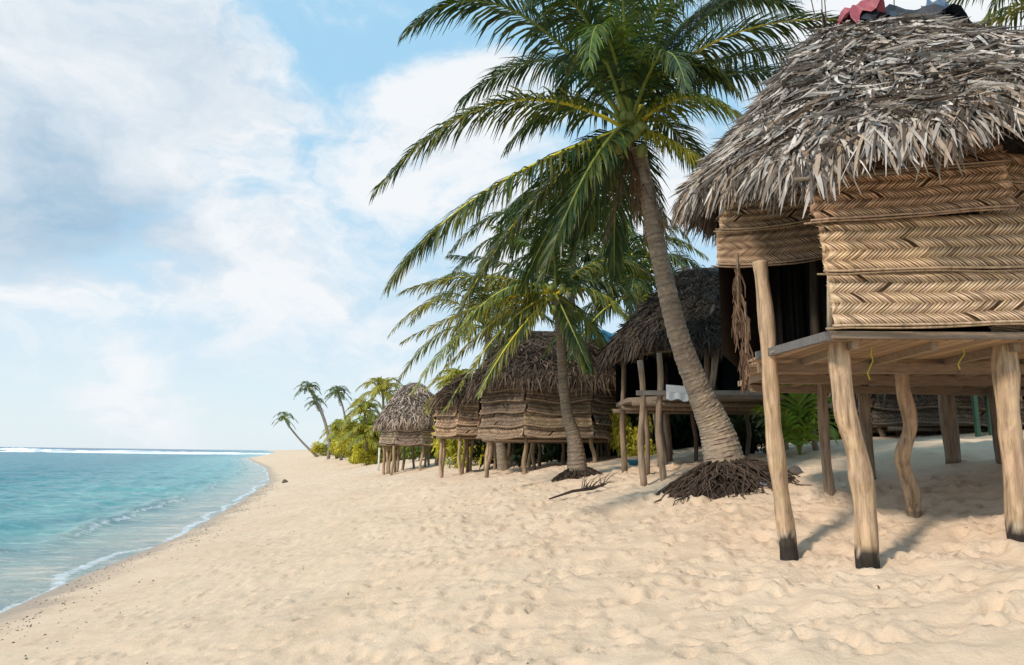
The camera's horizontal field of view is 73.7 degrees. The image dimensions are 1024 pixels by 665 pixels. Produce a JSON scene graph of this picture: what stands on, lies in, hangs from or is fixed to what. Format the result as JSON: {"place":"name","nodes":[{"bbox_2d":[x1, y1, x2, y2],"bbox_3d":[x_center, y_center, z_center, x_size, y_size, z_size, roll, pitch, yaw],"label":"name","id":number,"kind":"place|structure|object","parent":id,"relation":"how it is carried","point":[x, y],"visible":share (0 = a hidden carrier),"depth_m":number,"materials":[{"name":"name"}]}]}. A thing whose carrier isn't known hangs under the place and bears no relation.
{"place":"outdoors","nodes":[
{"label":"outdoors","id":0,"kind":"place"},
{"bbox_2d":[0,447,275,612],"bbox_3d":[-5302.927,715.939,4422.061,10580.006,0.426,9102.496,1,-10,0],"label":"sea","id":1,"kind":"structure","parent":0,"point":[65,518],"depth_m":28.90,"materials":[{"name":"liquid"}]},
{"bbox_2d":[0,448,271,454],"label":"reef surf","id":2,"kind":"structure","parent":1,"relation":"on","point":[85,451],"depth_m":366.44,"materials":[{"name":"liquid"}]},
{"bbox_2d":[0,429,1023,664],"bbox_3d":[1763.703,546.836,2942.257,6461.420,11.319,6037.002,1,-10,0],"label":"beach sand","id":3,"kind":"structure","parent":0,"point":[950,591],"depth_m":6.63,"materials":[{"name":"beige sand"}]},
{"bbox_2d":[1,484,290,658],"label":"tideline debris","id":4,"kind":"object","parent":3,"relation":"on","point":[134,566],"visible":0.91,"depth_m":12.84,"materials":[{"name":"stone"}]},
{"bbox_2d":[271,411,317,456],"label":"coconut palm","id":5,"kind":"object","parent":3,"relation":"on","point":[284,416],"visible":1,"depth_m":108.64,"materials":[{"name":"green plant"}]},
{"bbox_2d":[293,381,330,459],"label":"coconut palm","id":6,"kind":"object","parent":3,"relation":"on","point":[308,388],"visible":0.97,"depth_m":89.38,"materials":[{"name":"green plant"}]},
{"bbox_2d":[305,396,327,440],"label":"coconut palm","id":7,"kind":"object","parent":3,"relation":"on","point":[314,402],"visible":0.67,"depth_m":99.29,"materials":[{"name":"green plant"}]},
{"bbox_2d":[310,441,331,456],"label":"bush","id":8,"kind":"object","parent":3,"relation":"on","point":[317,448],"visible":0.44,"depth_m":107.38,"materials":[{"name":"green plant"}]},
{"bbox_2d":[319,419,345,459],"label":"coconut palm","id":9,"kind":"object","parent":3,"relation":"on","point":[337,426],"visible":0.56,"depth_m":76.55,"materials":[{"name":"green plant"}]},
{"bbox_2d":[328,436,343,458],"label":"bush","id":10,"kind":"object","parent":3,"relation":"on","point":[332,446],"visible":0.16,"depth_m":85.31,"materials":[{"name":"green plant"}]},
{"bbox_2d":[324,385,351,456],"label":"coconut palm","id":11,"kind":"object","parent":3,"relation":"on","point":[337,390],"visible":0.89,"depth_m":84.65,"materials":[{"name":"green plant"}]},
{"bbox_2d":[324,420,351,454],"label":"bush","id":12,"kind":"object","parent":3,"relation":"on","point":[326,447],"visible":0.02,"depth_m":102.82,"materials":[{"name":"green plant"}]},
{"bbox_2d":[333,426,354,459],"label":"bush","id":13,"kind":"object","parent":3,"relation":"on","point":[341,447],"visible":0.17,"depth_m":71.31,"materials":[{"name":"green plant"}]},
{"bbox_2d":[336,421,369,446],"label":"coconut palm","id":14,"kind":"object","parent":3,"relation":"on","point":[344,431],"visible":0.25,"depth_m":64.66,"materials":[{"name":"green plant"}]},
{"bbox_2d":[333,415,377,457],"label":"bush","id":15,"kind":"object","parent":3,"relation":"on","point":[360,418],"visible":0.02,"depth_m":83.93,"materials":[{"name":"green plant"}]},
{"bbox_2d":[346,437,370,463],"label":"bush","id":16,"kind":"object","parent":3,"relation":"on","point":[355,448],"visible":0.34,"depth_m":61.66,"materials":[{"name":"green plant"}]},
{"bbox_2d":[342,423,379,465],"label":"coconut palm","id":17,"kind":"object","parent":3,"relation":"on","point":[365,433],"visible":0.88,"depth_m":54.52,"materials":[{"name":"green plant"}]},
{"bbox_2d":[341,398,381,427],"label":"coconut palm","id":18,"kind":"object","parent":3,"relation":"on","point":[364,406],"visible":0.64,"depth_m":65.18,"materials":[{"name":"green plant"}]},
{"bbox_2d":[355,448,382,465],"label":"bush","id":19,"kind":"object","parent":3,"relation":"on","point":[363,456],"visible":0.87,"depth_m":54.65,"materials":[{"name":"green plant"}]},
{"bbox_2d":[352,376,402,410],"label":"coconut palm","id":20,"kind":"object","parent":3,"relation":"on","point":[383,384],"visible":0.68,"depth_m":57.59,"materials":[{"name":"green plant"}]},
{"bbox_2d":[377,448,379,470],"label":"wooden post","id":21,"kind":"object","parent":3,"relation":"on","point":[378,468],"visible":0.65,"depth_m":43.18,"materials":[{"name":"beige wood"}]},
{"bbox_2d":[364,435,411,460],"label":"bush","id":22,"kind":"object","parent":3,"relation":"on","point":[372,451],"visible":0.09,"depth_m":55.30,"materials":[{"name":"green plant"}]},
{"bbox_2d":[372,382,438,474],"bbox_3d":[-5.437,5.346,37.708,4.678,5.244,4.647,1,-10,0],"label":"beach hut","id":23,"kind":"object","parent":3,"relation":"on","point":[403,420],"visible":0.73,"depth_m":36.36,"materials":[{"name":"brown plant"}]},
{"bbox_2d":[400,446,435,460],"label":"bush","id":24,"kind":"object","parent":3,"relation":"on","point":[417,451],"visible":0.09,"depth_m":48.49,"materials":[{"name":"green plant"}]},
{"bbox_2d":[423,365,474,415],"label":"coconut palm","id":25,"kind":"object","parent":3,"relation":"on","point":[448,377],"visible":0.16,"depth_m":35.57,"materials":[{"name":"green plant"}]},
{"bbox_2d":[429,420,493,467],"bbox_3d":[-2.250,5.285,32.224,3.299,2.900,2.076,1,-10,0],"label":"bush","id":26,"kind":"object","parent":3,"relation":"on","point":[451,447],"visible":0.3,"depth_m":31.98,"materials":[{"name":"green plant"}]},
{"bbox_2d":[424,372,512,477],"bbox_3d":[-1.409,3.687,26.773,4.147,4.312,4.152,1,-10,0],"label":"beach hut","id":27,"kind":"object","parent":3,"relation":"on","point":[459,419],"visible":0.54,"depth_m":25.70,"materials":[{"name":"brown plant"}]},
{"bbox_2d":[387,267,554,470],"bbox_3d":[-1.086,1.312,24.109,6.315,7.214,6.235,1,-10,0],"label":"coconut palm","id":28,"kind":"object","parent":3,"relation":"on","point":[501,449],"visible":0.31,"depth_m":23.78,"materials":[{"name":"green plant"}]},
{"bbox_2d":[469,369,528,469],"bbox_3d":[-0.188,3.555,30.152,4.355,5.391,6.317,-9,-14,43],"label":"bush","id":29,"kind":"object","parent":3,"relation":"on","point":[479,452],"visible":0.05,"depth_m":28.29,"materials":[{"name":"green plant"}]},
{"bbox_2d":[396,223,655,481],"bbox_3d":[0.357,0.390,15.016,5.962,5.845,3.821,1,-10,0],"label":"coconut palm","id":30,"kind":"object","parent":3,"relation":"on","point":[563,310],"visible":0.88,"depth_m":14.59,"materials":[{"name":"green plant"}]},
{"bbox_2d":[509,443,556,467],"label":"leafy tree","id":31,"kind":"object","parent":3,"relation":"on","point":[514,457],"depth_m":24.62,"materials":[{"name":"green plant"}]},
{"bbox_2d":[463,329,635,477],"bbox_3d":[1.274,2.146,20.435,5.520,4.580,5.637,1,-10,0],"label":"beach hut","id":32,"kind":"object","parent":3,"relation":"on","point":[519,401],"visible":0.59,"depth_m":18.61,"materials":[{"name":"brown wicker"}]},
{"bbox_2d":[440,165,691,333],"bbox_3d":[2.115,-0.590,25.150,9.286,10.651,9.412,1,-10,0],"label":"coconut palm","id":33,"kind":"object","parent":3,"relation":"on","point":[588,257],"visible":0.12,"depth_m":25.21,"materials":[{"name":"green plant"}]},
{"bbox_2d":[541,443,617,462],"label":"leafy tree","id":34,"kind":"object","parent":3,"relation":"on","point":[558,452],"visible":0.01,"depth_m":22.27,"materials":[{"name":"green plant"}]},
{"bbox_2d":[549,471,618,499],"bbox_3d":[1.227,2.575,11.537,1.290,0.481,0.312,3,-10,-10],"label":"driftwood branch","id":35,"kind":"object","parent":3,"relation":"on","point":[587,487],"visible":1,"depth_m":11.54,"materials":[{"name":"brown wood"}]},
{"bbox_2d":[369,0,838,505],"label":"coconut palm","id":36,"kind":"object","parent":3,"relation":"on","point":[612,159],"visible":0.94,"depth_m":9.78,"materials":[{"name":"green plant"}]},
{"bbox_2d":[541,229,708,454],"bbox_3d":[3.363,0.313,18.037,5.231,5.955,5.298,-9,-14,44],"label":"coconut palm","id":37,"kind":"object","parent":3,"relation":"on","point":[642,288],"visible":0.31,"depth_m":18.01,"materials":[{"name":"green plant"}]},
{"bbox_2d":[608,407,656,457],"bbox_3d":[3.291,2.791,18.670,1.320,1.740,0.830,1,-10,0],"label":"bush","id":38,"kind":"object","parent":3,"relation":"on","point":[615,433],"visible":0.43,"depth_m":18.60,"materials":[{"name":"green plant"}]},
{"bbox_2d":[628,460,637,464],"bbox_3d":[2.792,2.993,15.725,0.310,0.120,0.310,1,-10,0],"label":"basin","id":39,"kind":"object","parent":3,"relation":"on","point":[632,462],"visible":0.82,"depth_m":15.62,"materials":[{"name":"blue plastic"}]},
{"bbox_2d":[591,389,693,454],"bbox_3d":[3.964,1.941,21.210,3.775,4.448,5.475,-6,-12,35],"label":"leafy tree","id":40,"kind":"object","parent":3,"relation":"on","point":[636,422],"visible":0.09,"depth_m":20.03,"materials":[{"name":"green plant"}]},
{"bbox_2d":[617,414,760,450],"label":"leafy tree","id":41,"kind":"object","parent":3,"relation":"on","point":[685,436],"visible":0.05,"depth_m":20.42,"materials":[{"name":"green plant"}]},
{"bbox_2d":[593,265,831,485],"bbox_3d":[4.085,0.831,13.869,4.871,4.556,4.852,1,-10,0],"label":"beach hut","id":42,"kind":"object","parent":3,"relation":"on","point":[636,354],"visible":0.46,"depth_m":12.98,"materials":[{"name":"brown plant"}]},
{"bbox_2d":[666,385,688,401],"bbox_3d":[2.870,1.043,11.724,0.441,0.292,0.023,1,-10,0],"label":"cloth","id":43,"kind":"object","parent":42,"relation":"hanging from","point":[673,392],"visible":0.79,"depth_m":11.73,"materials":[{"name":"white fabric"}]},
{"bbox_2d":[733,415,766,454],"bbox_3d":[5.081,2.231,14.565,0.871,0.944,1.264,10,-13,-41],"label":"bush","id":44,"kind":"object","parent":3,"relation":"on","point":[741,431],"visible":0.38,"depth_m":14.54,"materials":[{"name":"green plant"}]},
{"bbox_2d":[689,385,834,446],"bbox_3d":[7.217,1.401,20.335,3.775,4.852,5.475,5,-11,-25],"label":"leafy tree","id":45,"kind":"object","parent":3,"relation":"on","point":[758,422],"depth_m":18.60,"materials":[{"name":"green plant"}]},
{"bbox_2d":[757,478,770,486],"bbox_3d":[3.316,2.010,8.999,0.190,0.182,0.196,-8,-13,42],"label":"rock","id":46,"kind":"object","parent":3,"relation":"on","point":[763,483],"visible":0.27,"depth_m":8.92,"materials":[{"name":"stone"}]},
{"bbox_2d":[738,415,839,437],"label":"leafy tree","id":47,"kind":"object","parent":3,"relation":"on","point":[755,417],"depth_m":18.79,"materials":[{"name":"green plant"}]},
{"bbox_2d":[787,465,803,475],"bbox_3d":[3.991,1.985,9.660,0.244,0.209,0.344,1,-10,0],"label":"rock","id":48,"kind":"object","parent":3,"relation":"on","point":[795,469],"visible":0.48,"depth_m":9.54,"materials":[{"name":"stone"}]},
{"bbox_2d":[749,384,841,454],"bbox_3d":[5.046,1.348,12.053,1.715,1.639,1.464,-2,-10,17],"label":"young palm","id":49,"kind":"object","parent":3,"relation":"on","point":[798,428],"visible":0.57,"depth_m":11.93,"materials":[{"name":"green plant"}]},
{"bbox_2d":[728,397,876,439],"bbox_3d":[7.821,1.308,19.459,5.054,4.583,3.484,-7,-12,36],"label":"leafy tree","id":50,"kind":"object","parent":3,"relation":"on","point":[830,419],"visible":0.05,"depth_m":17.86,"materials":[{"name":"green plant"}]},
{"bbox_2d":[667,0,1023,568],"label":"beach hut","id":51,"kind":"object","parent":3,"relation":"on","point":[850,198],"visible":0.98,"depth_m":5.67,"materials":[{"name":"beige wicker"}]},
{"bbox_2d":[827,385,1023,436],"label":"beach hut","id":52,"kind":"object","parent":3,"relation":"on","point":[886,416],"visible":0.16,"depth_m":15.14,"materials":[{"name":"brown plant"}]},
{"bbox_2d":[928,395,991,436],"bbox_3d":[10.472,0.968,15.086,2.700,3.000,2.800,1,-10,0],"label":"beach shelter","id":53,"kind":"object","parent":3,"relation":"on","point":[976,417],"depth_m":14.15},
{"bbox_2d":[947,0,1023,29],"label":"coconut palm","id":54,"kind":"object","parent":3,"relation":"on","point":[989,17],"visible":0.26,"depth_m":13.14,"materials":[{"name":"green plant"}]},
{"bbox_2d":[0,0,1023,449],"label":"sky","id":55,"kind":"structure","parent":0,"point":[191,236],"materials":[{"name":"blue"}]},
{"bbox_2d":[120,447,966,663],"bbox_3d":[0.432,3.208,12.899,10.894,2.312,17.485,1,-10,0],"label":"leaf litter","id":56,"kind":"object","parent":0,"point":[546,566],"visible":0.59,"depth_m":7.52,"materials":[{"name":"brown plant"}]}
]}

